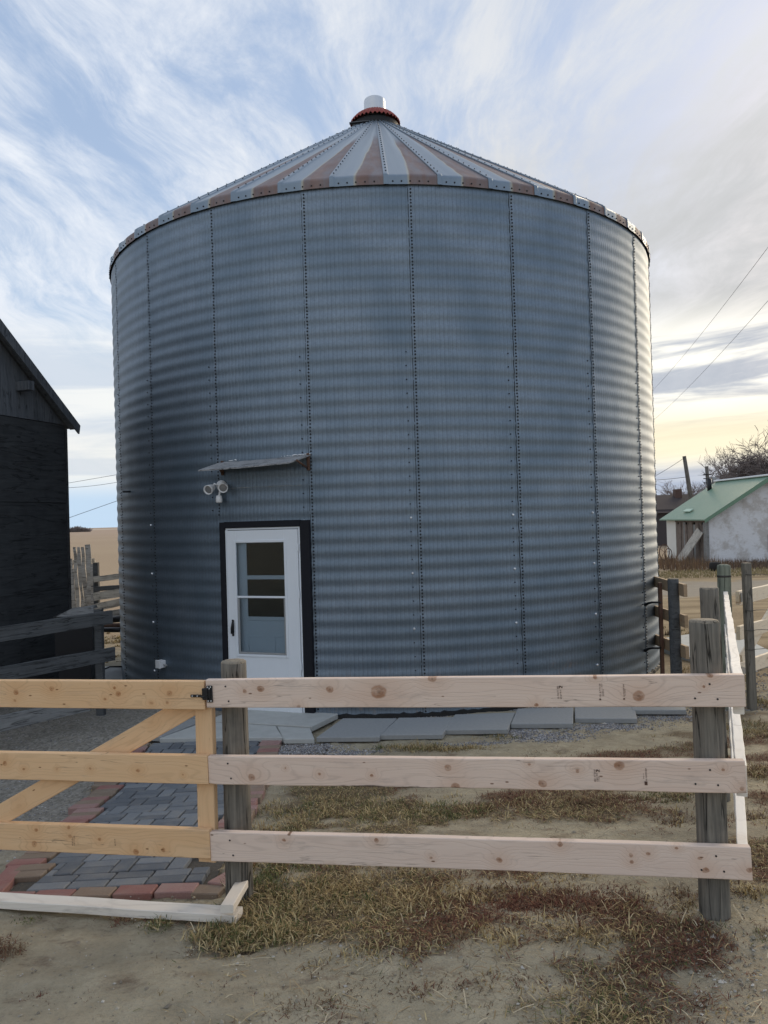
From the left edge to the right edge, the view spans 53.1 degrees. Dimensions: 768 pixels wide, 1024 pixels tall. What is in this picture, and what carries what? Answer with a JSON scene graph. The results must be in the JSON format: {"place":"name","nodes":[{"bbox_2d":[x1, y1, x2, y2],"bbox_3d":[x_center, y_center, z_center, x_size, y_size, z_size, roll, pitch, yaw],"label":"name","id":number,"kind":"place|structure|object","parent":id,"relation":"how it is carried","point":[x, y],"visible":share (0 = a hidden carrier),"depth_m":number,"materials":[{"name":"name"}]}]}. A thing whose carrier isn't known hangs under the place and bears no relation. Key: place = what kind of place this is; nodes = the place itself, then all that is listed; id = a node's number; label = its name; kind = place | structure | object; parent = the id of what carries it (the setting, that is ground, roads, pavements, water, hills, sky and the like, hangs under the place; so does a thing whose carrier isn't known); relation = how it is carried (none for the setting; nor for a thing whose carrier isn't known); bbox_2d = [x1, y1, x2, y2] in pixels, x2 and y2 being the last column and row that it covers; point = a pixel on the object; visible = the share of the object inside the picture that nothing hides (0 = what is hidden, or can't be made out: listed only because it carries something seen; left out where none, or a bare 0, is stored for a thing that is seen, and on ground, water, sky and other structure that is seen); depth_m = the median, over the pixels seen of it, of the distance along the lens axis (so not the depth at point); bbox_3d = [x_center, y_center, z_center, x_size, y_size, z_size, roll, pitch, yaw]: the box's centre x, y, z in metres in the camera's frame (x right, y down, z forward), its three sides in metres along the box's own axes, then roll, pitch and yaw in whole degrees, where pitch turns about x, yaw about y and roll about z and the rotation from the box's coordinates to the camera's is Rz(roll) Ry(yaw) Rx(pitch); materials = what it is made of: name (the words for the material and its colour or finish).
{"place":"outdoors","nodes":[
{"label":"outdoors","id":0,"kind":"place"},
{"bbox_2d":[104,623,119,626],"bbox_3d":[-4.293,1.825,12.335,0.540,0.101,0.090,-2,-1,0],"label":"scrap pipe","id":1,"kind":"object","parent":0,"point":[113,625],"visible":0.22,"depth_m":12.29,"materials":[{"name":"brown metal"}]},
{"bbox_2d":[104,627,120,631],"bbox_3d":[-4.230,1.852,12.085,0.577,0.093,0.080,-2,-1,0],"label":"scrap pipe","id":2,"kind":"object","parent":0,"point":[111,629],"visible":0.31,"depth_m":12.05,"materials":[{"name":"black metal"}]},
{"bbox_2d":[0,527,767,1023],"bbox_3d":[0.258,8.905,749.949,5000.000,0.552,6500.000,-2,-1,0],"label":"ground","id":3,"kind":"structure","parent":0,"point":[98,977],"depth_m":3.35,"materials":[{"name":"beige soil"}]},
{"bbox_2d":[0,319,79,678],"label":"wooden shed","id":4,"kind":"structure","parent":3,"relation":"on","point":[37,419],"depth_m":10.12,"materials":[{"name":"black wood"}]},
{"bbox_2d":[0,608,114,731],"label":"rail fence","id":5,"kind":"object","parent":3,"relation":"on","point":[100,655],"visible":0.84,"depth_m":8.07,"materials":[{"name":"wood"}]},
{"bbox_2d":[53,605,97,678],"bbox_3d":[-3.860,1.762,9.691,0.475,1.130,0.470,-2,-1,-12],"label":"refuse bin","id":6,"kind":"object","parent":3,"relation":"on","point":[74,641],"visible":0.45,"depth_m":9.50,"materials":[{"name":"black plastic"}]},
{"bbox_2d":[70,526,91,531],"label":"shrub line","id":7,"kind":"object","parent":3,"relation":"on","point":[77,529],"visible":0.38,"depth_m":419.10,"materials":[{"name":"grey"}]},
{"bbox_2d":[71,544,94,607],"bbox_3d":[-6.287,1.554,15.962,0.792,1.756,0.553,-2,-1,0],"label":"plank fence","id":8,"kind":"object","parent":3,"relation":"on","point":[83,580],"visible":0.63,"depth_m":15.91,"materials":[{"name":"grey wood"}]},
{"bbox_2d":[93,562,119,615],"bbox_3d":[-5.314,1.713,15.166,0.947,1.454,0.170,-2,-1,14],"label":"corral fence","id":9,"kind":"object","parent":3,"relation":"on","point":[111,592],"visible":0.59,"depth_m":15.13,"materials":[{"name":"grey wood"}]},
{"bbox_2d":[105,666,122,679],"bbox_3d":[-3.888,2.261,10.953,0.600,0.206,0.520,-2,-1,0],"label":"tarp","id":10,"kind":"object","parent":3,"relation":"on","point":[113,672],"visible":0.37,"depth_m":10.79,"materials":[{"name":"grey plastic"}]},
{"bbox_2d":[113,616,119,622],"bbox_3d":[-4.381,1.754,12.585,0.556,0.138,0.110,-2,-1,0],"label":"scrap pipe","id":11,"kind":"object","parent":3,"relation":"on","point":[116,619],"visible":0.31,"depth_m":12.54,"materials":[{"name":"black metal"}]},
{"bbox_2d":[0,892,242,923],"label":"ground board","id":12,"kind":"object","parent":3,"relation":"on","point":[113,907],"visible":0.97,"depth_m":3.71,"materials":[{"name":"white wood"}]},
{"bbox_2d":[220,880,247,912],"bbox_3d":[-0.704,1.819,3.664,0.061,0.037,0.327,-2,-4,4],"label":"wood block","id":13,"kind":"object","parent":12,"relation":"on","point":[232,899],"depth_m":3.59,"materials":[{"name":"beige wood"}]},
{"bbox_2d":[0,740,282,899],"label":"paver path","id":14,"kind":"structure","parent":3,"relation":"on","point":[125,877],"depth_m":4.43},
{"bbox_2d":[0,693,767,1023],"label":"dry grass","id":15,"kind":"structure","parent":3,"relation":"on","point":[558,897],"depth_m":3.62,"materials":[{"name":"brown plant"}]},
{"bbox_2d":[109,95,659,718],"bbox_3d":[-0.018,-2.206,12.379,8.313,9.030,8.494,-2,-1,0],"label":"grain bin","id":16,"kind":"object","parent":3,"relation":"on","point":[383,373],"visible":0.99,"depth_m":8.63,"materials":[{"name":"grey metal"}]},
{"bbox_2d":[155,659,167,668],"bbox_3d":[-2.707,1.851,9.363,0.143,0.100,0.092,-2,-1,43],"label":"outlet box","id":17,"kind":"object","parent":16,"relation":"attached to","point":[160,664],"visible":1,"depth_m":9.34,"materials":[{"name":"white plastic"}]},
{"bbox_2d":[203,480,227,502],"bbox_3d":[-1.869,-0.234,8.689,0.302,0.257,0.177,-2,-1,21],"label":"security light","id":18,"kind":"object","parent":16,"relation":"attached to","point":[222,486],"visible":1,"depth_m":8.67,"materials":[{"name":"white plastic"}]},
{"bbox_2d":[226,529,302,712],"bbox_3d":[-1.337,1.220,8.538,0.896,2.042,0.076,-2,-1,19],"label":"storm door","id":19,"kind":"structure","parent":16,"relation":"in","point":[288,664],"depth_m":8.50,"materials":[{"name":"white paint"}]},
{"bbox_2d":[237,542,301,654],"bbox_3d":[-1.316,1.208,8.610,0.884,2.010,0.031,-2,-1,19],"label":"inner door","id":20,"kind":"structure","parent":16,"relation":"in","point":[260,566],"depth_m":8.63,"materials":[{"name":"white paint"}]},
{"bbox_2d":[1,722,767,1023],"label":"pebbles","id":21,"kind":"object","parent":3,"relation":"on","point":[753,937],"visible":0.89,"depth_m":3.01,"materials":[{"name":"stone"}]},
{"bbox_2d":[152,707,685,743],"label":"slab walk","id":22,"kind":"structure","parent":3,"relation":"on","point":[291,728],"depth_m":7.83,"materials":[{"name":"grey concrete"}]},
{"bbox_2d":[134,734,767,1023],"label":"dead thatch","id":23,"kind":"object","parent":3,"relation":"on","point":[581,1020],"visible":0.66,"depth_m":3.45,"materials":[{"name":"brown plant"}]},
{"bbox_2d":[202,618,752,921],"bbox_3d":[0.356,1.225,3.567,2.447,1.447,0.222,-2,-1,11],"label":"board fence","id":24,"kind":"object","parent":3,"relation":"on","point":[710,776],"visible":0.94,"depth_m":3.43,"materials":[{"name":"beige wood"}]},
{"bbox_2d":[0,679,217,862],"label":"wooden gate","id":25,"kind":"structure","parent":24,"relation":"attached to","point":[178,702],"depth_m":3.82,"materials":[{"name":"yellow wood"}]},
{"bbox_2d":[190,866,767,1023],"bbox_3d":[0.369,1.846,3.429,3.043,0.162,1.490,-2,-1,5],"label":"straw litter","id":26,"kind":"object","parent":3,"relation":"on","point":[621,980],"visible":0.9,"depth_m":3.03,"materials":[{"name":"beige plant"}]},
{"bbox_2d":[255,703,765,754],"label":"gravel","id":27,"kind":"structure","parent":3,"relation":"on","point":[309,750],"depth_m":7.43,"materials":[{"name":"grey gravel"}]},
{"bbox_2d":[644,582,664,673],"bbox_3d":[3.432,1.645,9.817,0.102,1.496,0.288,-1,-1,-35],"label":"steel post","id":28,"kind":"object","parent":3,"relation":"on","point":[661,630],"visible":0.84,"depth_m":9.72,"materials":[{"name":"black metal"}]},
{"bbox_2d":[659,544,669,559],"bbox_3d":[11.844,1.694,32.483,0.729,0.692,0.035,-1,-1,-35],"label":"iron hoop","id":29,"kind":"object","parent":3,"relation":"on","point":[664,551],"visible":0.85,"depth_m":32.48,"materials":[{"name":"brown metal"}]},
{"bbox_2d":[654,576,689,673],"bbox_3d":[3.505,1.476,9.601,0.152,1.414,2.016,-2,-1,10],"label":"board fence","id":30,"kind":"object","parent":3,"relation":"on","point":[675,618],"visible":0.81,"depth_m":8.87,"materials":[{"name":"beige wood"}]},
{"bbox_2d":[656,489,696,545],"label":"brown house","id":31,"kind":"structure","parent":3,"relation":"on","point":[666,504],"depth_m":50.76,"materials":[{"name":"grey"}]},
{"bbox_2d":[682,456,692,498],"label":"utility pole","id":32,"kind":"object","parent":3,"relation":"on","point":[689,487],"visible":0.4,"depth_m":43.93,"materials":[{"name":"wood"}]},
{"bbox_2d":[655,464,720,494],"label":"bare tree","id":33,"kind":"object","parent":3,"relation":"on","point":[670,490],"visible":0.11,"depth_m":60.57,"materials":[{"name":"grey plant"}]},
{"bbox_2d":[677,528,700,561],"bbox_3d":[13.049,1.483,32.984,0.052,1.739,0.363,19,24,-15],"label":"leaning plank","id":34,"kind":"object","parent":3,"relation":"on","point":[692,539],"visible":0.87,"depth_m":32.91,"materials":[{"name":"grey wood"}]},
{"bbox_2d":[682,532,703,559],"bbox_3d":[13.050,1.530,32.624,0.053,1.612,0.154,21,21,-16],"label":"leaning plank","id":35,"kind":"object","parent":3,"relation":"on","point":[694,544],"visible":0.86,"depth_m":32.55,"materials":[{"name":"grey wood"}]},
{"bbox_2d":[703,466,716,487],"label":"utility pole","id":36,"kind":"object","parent":3,"relation":"on","point":[706,474],"visible":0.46,"depth_m":51.91,"materials":[{"name":"metal"}]},
{"bbox_2d":[658,548,767,578],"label":"roadside weeds","id":37,"kind":"object","parent":3,"relation":"on","point":[683,567],"visible":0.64,"depth_m":28.84,"materials":[{"name":"brown plant"}]},
{"bbox_2d":[659,474,767,562],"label":"stucco shed","id":38,"kind":"structure","parent":3,"relation":"on","point":[728,518],"depth_m":32.00,"materials":[{"name":"white paint"}]},
{"bbox_2d":[709,562,720,570],"bbox_3d":[12.137,2.000,28.180,0.430,0.330,0.430,-2,-1,0],"label":"tyre","id":39,"kind":"object","parent":3,"relation":"on","point":[712,566],"visible":0.79,"depth_m":28.03,"materials":[{"name":"rubber"}]},
{"bbox_2d":[699,564,747,843],"bbox_3d":[2.567,1.329,5.842,0.219,1.692,5.526,-2,-1,24],"label":"board fence","id":40,"kind":"object","parent":3,"relation":"on","point":[715,602],"visible":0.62,"depth_m":4.96,"materials":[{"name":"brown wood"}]},
{"bbox_2d":[698,427,767,478],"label":"bare tree","id":41,"kind":"object","parent":3,"relation":"on","point":[752,465],"visible":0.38,"depth_m":54.36,"materials":[{"name":"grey plant"}]},
{"bbox_2d":[741,562,767,709],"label":"wire fence","id":42,"kind":"object","parent":3,"relation":"on","point":[748,621],"visible":1,"depth_m":8.15,"materials":[{"name":"grey wood"}]},
{"bbox_2d":[735,584,767,674],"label":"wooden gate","id":43,"kind":"structure","parent":42,"relation":"attached to","point":[760,593],"depth_m":8.84,"materials":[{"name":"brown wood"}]},
{"bbox_2d":[0,667,767,862],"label":"gravel","id":44,"kind":"structure","parent":0,"point":[139,719],"depth_m":8.06,"materials":[{"name":"grey gravel"}]},
{"bbox_2d":[0,0,767,527],"label":"sky","id":45,"kind":"structure","parent":0,"point":[116,116],"materials":[{"name":"blue"}]},
{"bbox_2d":[104,626,767,678],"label":"dry grass","id":46,"kind":"structure","parent":0,"point":[119,637],"depth_m":13.98,"materials":[{"name":"beige plant"}]},
{"bbox_2d":[653,249,766,389],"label":"power line","id":47,"kind":"object","parent":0,"point":[717,313],"visible":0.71,"depth_m":21.70,"materials":[{"name":"grey metal"}]},
{"bbox_2d":[655,301,767,418],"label":"power line","id":48,"kind":"object","parent":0,"point":[729,343],"visible":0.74,"depth_m":20.43,"materials":[{"name":"grey metal"}]},
{"bbox_2d":[664,633,767,668],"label":"concrete path","id":49,"kind":"structure","parent":0,"point":[740,644],"depth_m":11.44,"materials":[{"name":"grey concrete"}]}
]}

